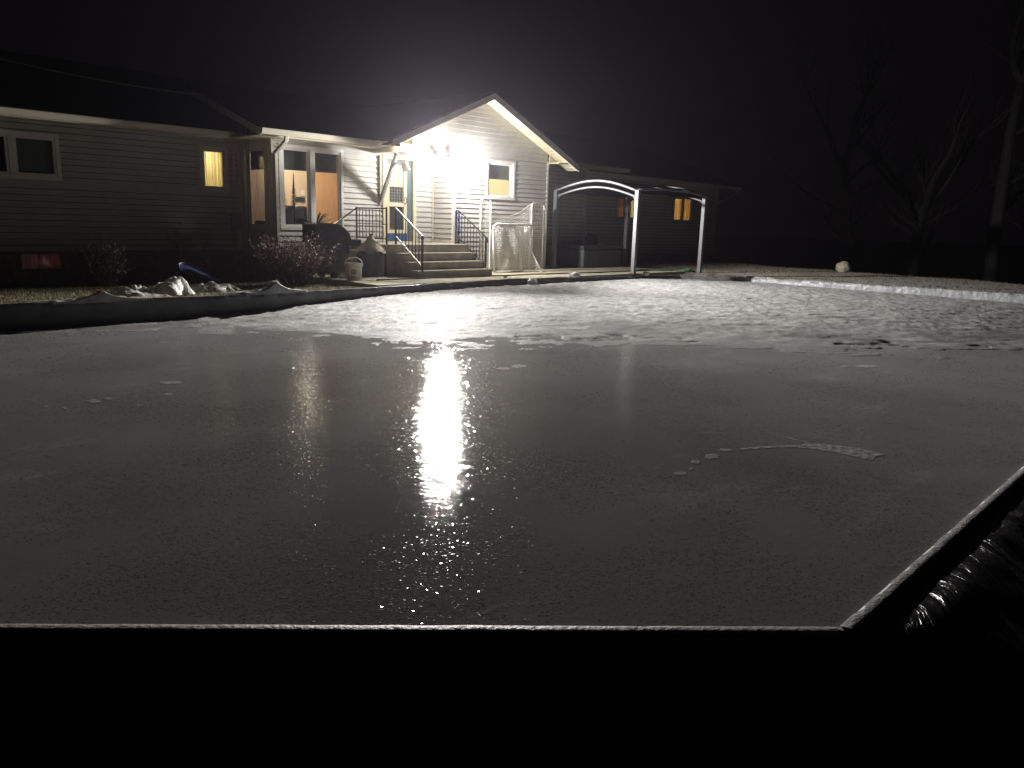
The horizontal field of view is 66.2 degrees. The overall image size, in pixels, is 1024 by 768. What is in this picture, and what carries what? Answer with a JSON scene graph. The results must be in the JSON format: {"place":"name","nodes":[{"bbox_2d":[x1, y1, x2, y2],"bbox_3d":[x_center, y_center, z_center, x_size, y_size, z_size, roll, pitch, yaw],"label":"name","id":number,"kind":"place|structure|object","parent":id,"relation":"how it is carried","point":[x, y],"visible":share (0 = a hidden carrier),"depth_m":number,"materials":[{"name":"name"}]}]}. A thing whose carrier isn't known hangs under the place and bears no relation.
{"place":"outdoors","nodes":[
{"label":"outdoors","id":0,"kind":"place"},
{"bbox_2d":[285,205,306,224],"bbox_3d":[-5.306,-3.696,18.031,0.850,0.790,0.900,13,16,42],"label":"sofa","id":1,"kind":"object","parent":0,"point":[301,212],"visible":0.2,"depth_m":17.81,"materials":[{"name":"grey fabric"}]},
{"bbox_2d":[293,265,684,286],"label":"patio","id":2,"kind":"structure","parent":0,"point":[363,281],"depth_m":18.77,"materials":[{"name":"concrete"}]},
{"bbox_2d":[302,222,360,277],"bbox_3d":[-3.835,-2.860,16.883,0.558,1.177,1.179,13,16,42],"label":"barbecue grill","id":3,"kind":"object","parent":2,"relation":"on","point":[331,235],"visible":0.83,"depth_m":16.60,"materials":[{"name":"black metal"}]},
{"bbox_2d":[344,257,362,280],"bbox_3d":[-3.297,-2.395,16.374,0.370,0.514,0.370,13,16,42],"label":"bucket","id":4,"kind":"object","parent":2,"relation":"on","point":[353,271],"visible":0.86,"depth_m":16.26,"materials":[{"name":"white plastic"}]},
{"bbox_2d":[356,234,385,276],"bbox_3d":[-3.151,-2.875,17.512,0.663,0.940,0.673,13,16,42],"label":"covered drum","id":5,"kind":"object","parent":2,"relation":"on","point":[370,251],"visible":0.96,"depth_m":17.31,"materials":[{"name":"grey plastic"}]},
{"bbox_2d":[325,242,492,277],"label":"concrete steps","id":6,"kind":"structure","parent":2,"relation":"on","point":[447,260],"depth_m":18.13,"materials":[{"name":"grey concrete"}]},
{"bbox_2d":[334,207,387,243],"bbox_3d":[-3.520,-3.332,17.740,1.175,1.340,0.861,13,16,42],"label":"stair railing","id":7,"kind":"object","parent":6,"relation":"on","point":[362,223],"visible":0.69,"depth_m":18.00,"materials":[{"name":"black metal"}]},
{"bbox_2d":[395,207,423,270],"bbox_3d":[-2.294,-3.234,17.513,0.995,1.373,0.080,13,16,42],"label":"stair railing","id":8,"kind":"object","parent":6,"relation":"on","point":[414,227],"visible":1,"depth_m":17.49,"materials":[{"name":"metal"}]},
{"bbox_2d":[455,210,487,267],"bbox_3d":[-0.994,-3.547,19.231,1.172,1.386,0.034,13,16,42],"label":"stair railing","id":9,"kind":"object","parent":6,"relation":"on","point":[486,238],"visible":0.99,"depth_m":19.24,"materials":[{"name":"black metal"}]},
{"bbox_2d":[457,214,460,236],"bbox_3d":[-1.308,-3.892,19.494,0.111,0.684,0.080,0,12,-8],"label":"rope","id":10,"kind":"object","parent":9,"relation":"attached to","point":[458,215],"visible":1,"depth_m":19.45,"materials":[{"name":"blue fabric"}]},
{"bbox_2d":[479,197,544,270],"bbox_3d":[0.046,-3.979,21.062,0.164,1.904,2.544,13,16,42],"label":"net backstop","id":11,"kind":"object","parent":2,"relation":"on","point":[531,216],"visible":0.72,"depth_m":21.12,"materials":[{"name":"white fabric"}]},
{"bbox_2d":[376,270,648,280],"bbox_3d":[0.581,-2.752,19.709,9.508,0.028,0.112,-9,16,-43],"label":"cable","id":12,"kind":"object","parent":2,"relation":"on","point":[500,275],"visible":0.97,"depth_m":18.69,"materials":[{"name":"plastic"}]},
{"bbox_2d":[492,223,542,272],"bbox_3d":[0.139,-3.537,20.414,0.482,1.243,1.574,13,16,42],"label":"hockey goal","id":13,"kind":"object","parent":2,"relation":"on","point":[507,267],"visible":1,"depth_m":20.35,"materials":[{"name":"white"}]},
{"bbox_2d":[545,242,623,267],"bbox_3d":[2.218,-4.028,24.433,1.640,0.686,2.000,13,16,42],"label":"hot tub","id":14,"kind":"object","parent":2,"relation":"on","point":[581,255],"visible":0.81,"depth_m":23.77,"materials":[{"name":"grey plastic"}]},
{"bbox_2d":[0,318,1023,627],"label":"ice","id":15,"kind":"structure","parent":0,"point":[366,502],"depth_m":5.34,"materials":[{"name":"grey ice"}]},
{"bbox_2d":[0,278,1023,358],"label":"snow","id":16,"kind":"structure","parent":15,"relation":"on","point":[788,318],"depth_m":13.32,"materials":[{"name":"white snow"}]},
{"bbox_2d":[527,278,537,284],"bbox_3d":[0.483,-2.372,18.189,0.209,0.170,0.317,13,16,42],"label":"snow lump","id":17,"kind":"object","parent":16,"relation":"on","point":[531,281],"visible":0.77,"depth_m":18.11,"materials":[{"name":"white snow"}]},
{"bbox_2d":[0,330,1023,626],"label":"frost crystals","id":18,"kind":"object","parent":15,"relation":"on","point":[376,562],"visible":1,"depth_m":4.44,"materials":[{"name":"grey ice"}]},
{"bbox_2d":[0,234,1023,303],"bbox_3d":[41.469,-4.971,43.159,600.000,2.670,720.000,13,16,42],"label":"ground","id":19,"kind":"structure","parent":0,"point":[939,261],"depth_m":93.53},
{"bbox_2d":[59,229,141,286],"bbox_3d":[-8.130,-2.524,15.605,1.233,1.128,1.217,1,12,-3],"label":"shrub","id":20,"kind":"object","parent":19,"relation":"on","point":[83,260],"visible":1,"depth_m":15.38,"materials":[{"name":"brown plant"}]},
{"bbox_2d":[60,286,172,299],"bbox_3d":[-6.155,-1.423,12.258,0.724,0.193,1.586,9,14,33],"label":"plastic sheet","id":21,"kind":"object","parent":19,"relation":"on","point":[124,291],"visible":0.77,"depth_m":12.29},
{"bbox_2d":[127,276,194,295],"bbox_3d":[-5.884,-1.646,13.147,0.848,0.313,1.264,9,14,31],"label":"snow pile","id":22,"kind":"object","parent":19,"relation":"on","point":[175,286],"visible":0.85,"depth_m":13.06,"materials":[{"name":"white snow"}]},
{"bbox_2d":[159,222,215,283],"bbox_3d":[-6.835,-2.762,16.510,1.052,1.301,1.202,-1,12,-11],"label":"shrub","id":23,"kind":"object","parent":19,"relation":"on","point":[199,257],"visible":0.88,"depth_m":16.49,"materials":[{"name":"brown plant"}]},
{"bbox_2d":[178,262,221,283],"bbox_3d":[-5.724,-2.021,14.510,0.799,0.433,0.462,-5,14,-30],"label":"sled","id":24,"kind":"object","parent":19,"relation":"on","point":[183,266],"visible":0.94,"depth_m":14.50,"materials":[{"name":"blue plastic"}]},
{"bbox_2d":[191,281,241,291],"bbox_3d":[-5.308,-1.755,14.095,0.609,0.178,1.089,13,16,42],"label":"snow pile","id":25,"kind":"object","parent":19,"relation":"on","point":[210,286],"visible":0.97,"depth_m":13.97,"materials":[{"name":"white snow"}]},
{"bbox_2d":[247,230,344,285],"bbox_3d":[-4.330,-2.555,15.845,1.868,1.135,1.510,0,12,-9],"label":"shrub","id":26,"kind":"object","parent":19,"relation":"on","point":[289,265],"visible":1,"depth_m":15.63,"materials":[{"name":"brown plant"}]},
{"bbox_2d":[0,275,678,330],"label":"rink board","id":27,"kind":"object","parent":19,"relation":"on","point":[27,315],"visible":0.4,"depth_m":12.62,"materials":[{"name":"grey plastic"}]},
{"bbox_2d":[36,290,148,304],"bbox_3d":[-6.255,-1.338,11.773,0.682,0.183,1.700,13,16,42],"label":"plastic drape","id":28,"kind":"object","parent":27,"relation":"on","point":[98,296],"visible":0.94,"depth_m":11.53,"materials":[{"name":"grey plastic"}]},
{"bbox_2d":[221,281,306,294],"bbox_3d":[-4.290,-1.717,13.787,0.691,0.222,1.500,13,16,42],"label":"plastic drape","id":29,"kind":"object","parent":27,"relation":"on","point":[274,287],"visible":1,"depth_m":13.54,"materials":[{"name":"grey plastic"}]},
{"bbox_2d":[569,272,580,277],"bbox_3d":[1.563,-2.709,19.478,0.210,0.139,0.393,13,16,42],"label":"snow lump","id":30,"kind":"object","parent":27,"relation":"on","point":[574,275],"visible":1,"depth_m":19.38,"materials":[{"name":"white snow"}]},
{"bbox_2d":[0,50,742,286],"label":"house","id":31,"kind":"structure","parent":19,"relation":"on","point":[83,160],"depth_m":17.75,"materials":[{"name":"plastic"}]},
{"bbox_2d":[0,129,62,180],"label":"window","id":32,"kind":"structure","parent":31,"relation":"in","point":[28,155],"depth_m":14.87,"materials":[{"name":"white plastic"}]},
{"bbox_2d":[18,251,65,271],"bbox_3d":[-9.145,-2.381,15.249,0.150,0.380,0.800,13,16,42],"label":"window","id":33,"kind":"structure","parent":31,"relation":"in","point":[29,261],"depth_m":15.26,"materials":[{"name":"glass"}]},
{"bbox_2d":[0,58,203,95],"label":"overhead cable","id":34,"kind":"object","parent":31,"relation":"attached to","point":[100,79],"visible":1,"depth_m":16.82,"materials":[{"name":"black plastic"}]},
{"bbox_2d":[197,145,229,191],"bbox_3d":[-6.631,-4.754,17.374,0.205,0.970,0.660,13,16,42],"label":"window","id":35,"kind":"structure","parent":31,"relation":"in","point":[216,158],"depth_m":17.44,"materials":[{"name":"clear glass"}]},
{"bbox_2d":[243,144,268,229],"bbox_3d":[-5.639,-4.348,17.408,0.960,1.820,0.149,13,16,42],"label":"window","id":36,"kind":"structure","parent":31,"relation":"in","point":[257,171],"depth_m":17.40,"materials":[{"name":"clear glass"}]},
{"bbox_2d":[291,173,297,223],"bbox_3d":[-4.880,-4.069,17.578,0.210,1.250,0.216,13,16,42],"label":"tabletop tree","id":37,"kind":"object","parent":31,"relation":"on","point":[294,195],"visible":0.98,"depth_m":17.54,"materials":[{"name":"green plant"}]},
{"bbox_2d":[278,143,343,229],"bbox_3d":[-4.504,-4.378,17.620,0.149,1.820,1.640,13,16,42],"label":"window","id":38,"kind":"structure","parent":31,"relation":"in","point":[291,157],"depth_m":17.53,"materials":[{"name":"white plastic"}]},
{"bbox_2d":[300,212,331,222],"bbox_3d":[-4.537,-3.653,18.167,0.549,0.697,0.861,13,16,42],"label":"house plant","id":39,"kind":"object","parent":31,"relation":"on","point":[321,218],"visible":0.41,"depth_m":18.09,"materials":[{"name":"green plant"}]},
{"bbox_2d":[315,172,337,223],"bbox_3d":[-5.045,-5.024,21.249,0.060,2.100,0.770,13,16,42],"label":"interior door","id":40,"kind":"structure","parent":31,"relation":"in","point":[326,183],"depth_m":21.23,"materials":[{"name":"brown wood"}]},
{"bbox_2d":[382,154,416,241],"bbox_3d":[-2.794,-4.527,19.376,0.151,2.140,1.040,13,16,42],"label":"door","id":41,"kind":"structure","parent":31,"relation":"in","point":[403,193],"depth_m":19.43,"materials":[{"name":"white paint"}]},
{"bbox_2d":[398,154,409,171],"bbox_3d":[-2.523,-5.165,18.372,0.295,0.402,0.188,0,12,-8],"label":"porch lamp","id":42,"kind":"object","parent":31,"relation":"hanging from","point":[405,166],"visible":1,"depth_m":18.33,"materials":[{"name":"white glass"}]},
{"bbox_2d":[485,159,515,200],"bbox_3d":[-0.333,-5.362,20.657,0.147,1.000,1.080,13,16,42],"label":"window","id":43,"kind":"structure","parent":31,"relation":"in","point":[495,169],"depth_m":20.70,"materials":[{"name":"white plastic"}]},
{"bbox_2d":[614,196,634,220],"bbox_3d":[4.085,-6.377,28.460,0.225,0.880,1.300,13,16,42],"label":"window","id":44,"kind":"structure","parent":31,"relation":"in","point":[620,201],"depth_m":28.35,"materials":[{"name":"orange glass"}]},
{"bbox_2d":[671,197,693,222],"bbox_3d":[6.722,-6.911,31.123,0.185,1.040,1.430,13,16,42],"label":"window","id":45,"kind":"structure","parent":31,"relation":"in","point":[681,213],"depth_m":31.12,"materials":[{"name":"orange glass"}]},
{"bbox_2d":[0,624,845,633],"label":"rink board","id":46,"kind":"object","parent":19,"relation":"on","point":[381,628],"visible":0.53,"depth_m":3.21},
{"bbox_2d":[549,179,706,273],"bbox_3d":[3.485,-4.573,23.031,2.540,2.576,4.240,13,16,42],"label":"pergola","id":47,"kind":"object","parent":19,"relation":"on","point":[619,189],"visible":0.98,"depth_m":22.47,"materials":[{"name":"grey metal"}]},
{"bbox_2d":[638,268,694,271],"bbox_3d":[4.617,-3.380,23.480,2.640,0.118,0.403,-8,15,-40],"label":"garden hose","id":48,"kind":"object","parent":19,"relation":"on","point":[685,270],"visible":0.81,"depth_m":23.30,"materials":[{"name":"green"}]},
{"bbox_2d":[679,275,750,281],"bbox_3d":[5.921,-2.867,22.954,2.122,0.590,0.088,1,12,-2],"label":"rink board","id":49,"kind":"object","parent":19,"relation":"on","point":[713,278],"visible":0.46,"depth_m":22.89,"materials":[{"name":"grey plastic"}]},
{"bbox_2d":[835,261,850,272],"bbox_3d":[11.352,-4.020,26.910,0.516,0.391,0.479,13,16,42],"label":"boulder","id":50,"kind":"object","parent":19,"relation":"on","point":[843,266],"visible":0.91,"depth_m":26.75,"materials":[{"name":"stone"}]},
{"bbox_2d":[732,0,958,271],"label":"bare tree","id":51,"kind":"object","parent":19,"relation":"on","point":[848,238],"visible":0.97,"depth_m":42.69,"materials":[{"name":"brown plant"}]},
{"bbox_2d":[751,278,1023,303],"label":"rink board","id":52,"kind":"object","parent":19,"relation":"on","point":[992,296],"visible":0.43,"depth_m":19.91,"materials":[{"name":"white plastic"}]},
{"bbox_2d":[834,6,1023,276],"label":"bare tree","id":53,"kind":"object","parent":19,"relation":"on","point":[918,223],"visible":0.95,"depth_m":41.36,"materials":[{"name":"brown plant"}]},
{"bbox_2d":[840,466,1023,632],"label":"rink board","id":54,"kind":"object","parent":19,"relation":"on","point":[864,613],"visible":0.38,"depth_m":4.03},
{"bbox_2d":[0,477,1023,767],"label":"plastic sheet","id":55,"kind":"object","parent":54,"relation":"hanging from","point":[922,667],"visible":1,"depth_m":3.19,"materials":[{"name":"black"}]},
{"bbox_2d":[957,107,1023,230],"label":"bare tree","id":56,"kind":"object","parent":19,"relation":"on","point":[1016,224],"visible":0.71,"depth_m":43.53,"materials":[{"name":"brown plant"}]},
{"bbox_2d":[969,0,1023,281],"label":"bare tree","id":57,"kind":"object","parent":19,"relation":"on","point":[1001,206],"visible":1,"depth_m":39.50,"materials":[{"name":"brown plant"}]},
{"bbox_2d":[0,0,1023,245],"label":"sky","id":58,"kind":"structure","parent":0,"point":[672,79],"materials":[{"name":"black"}]},
{"bbox_2d":[585,234,606,244],"bbox_3d":[2.804,-4.465,26.075,0.490,1.032,0.694,13,16,42],"label":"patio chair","id":59,"kind":"object","parent":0,"point":[591,238],"visible":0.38,"depth_m":26.05,"materials":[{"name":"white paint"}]}
]}

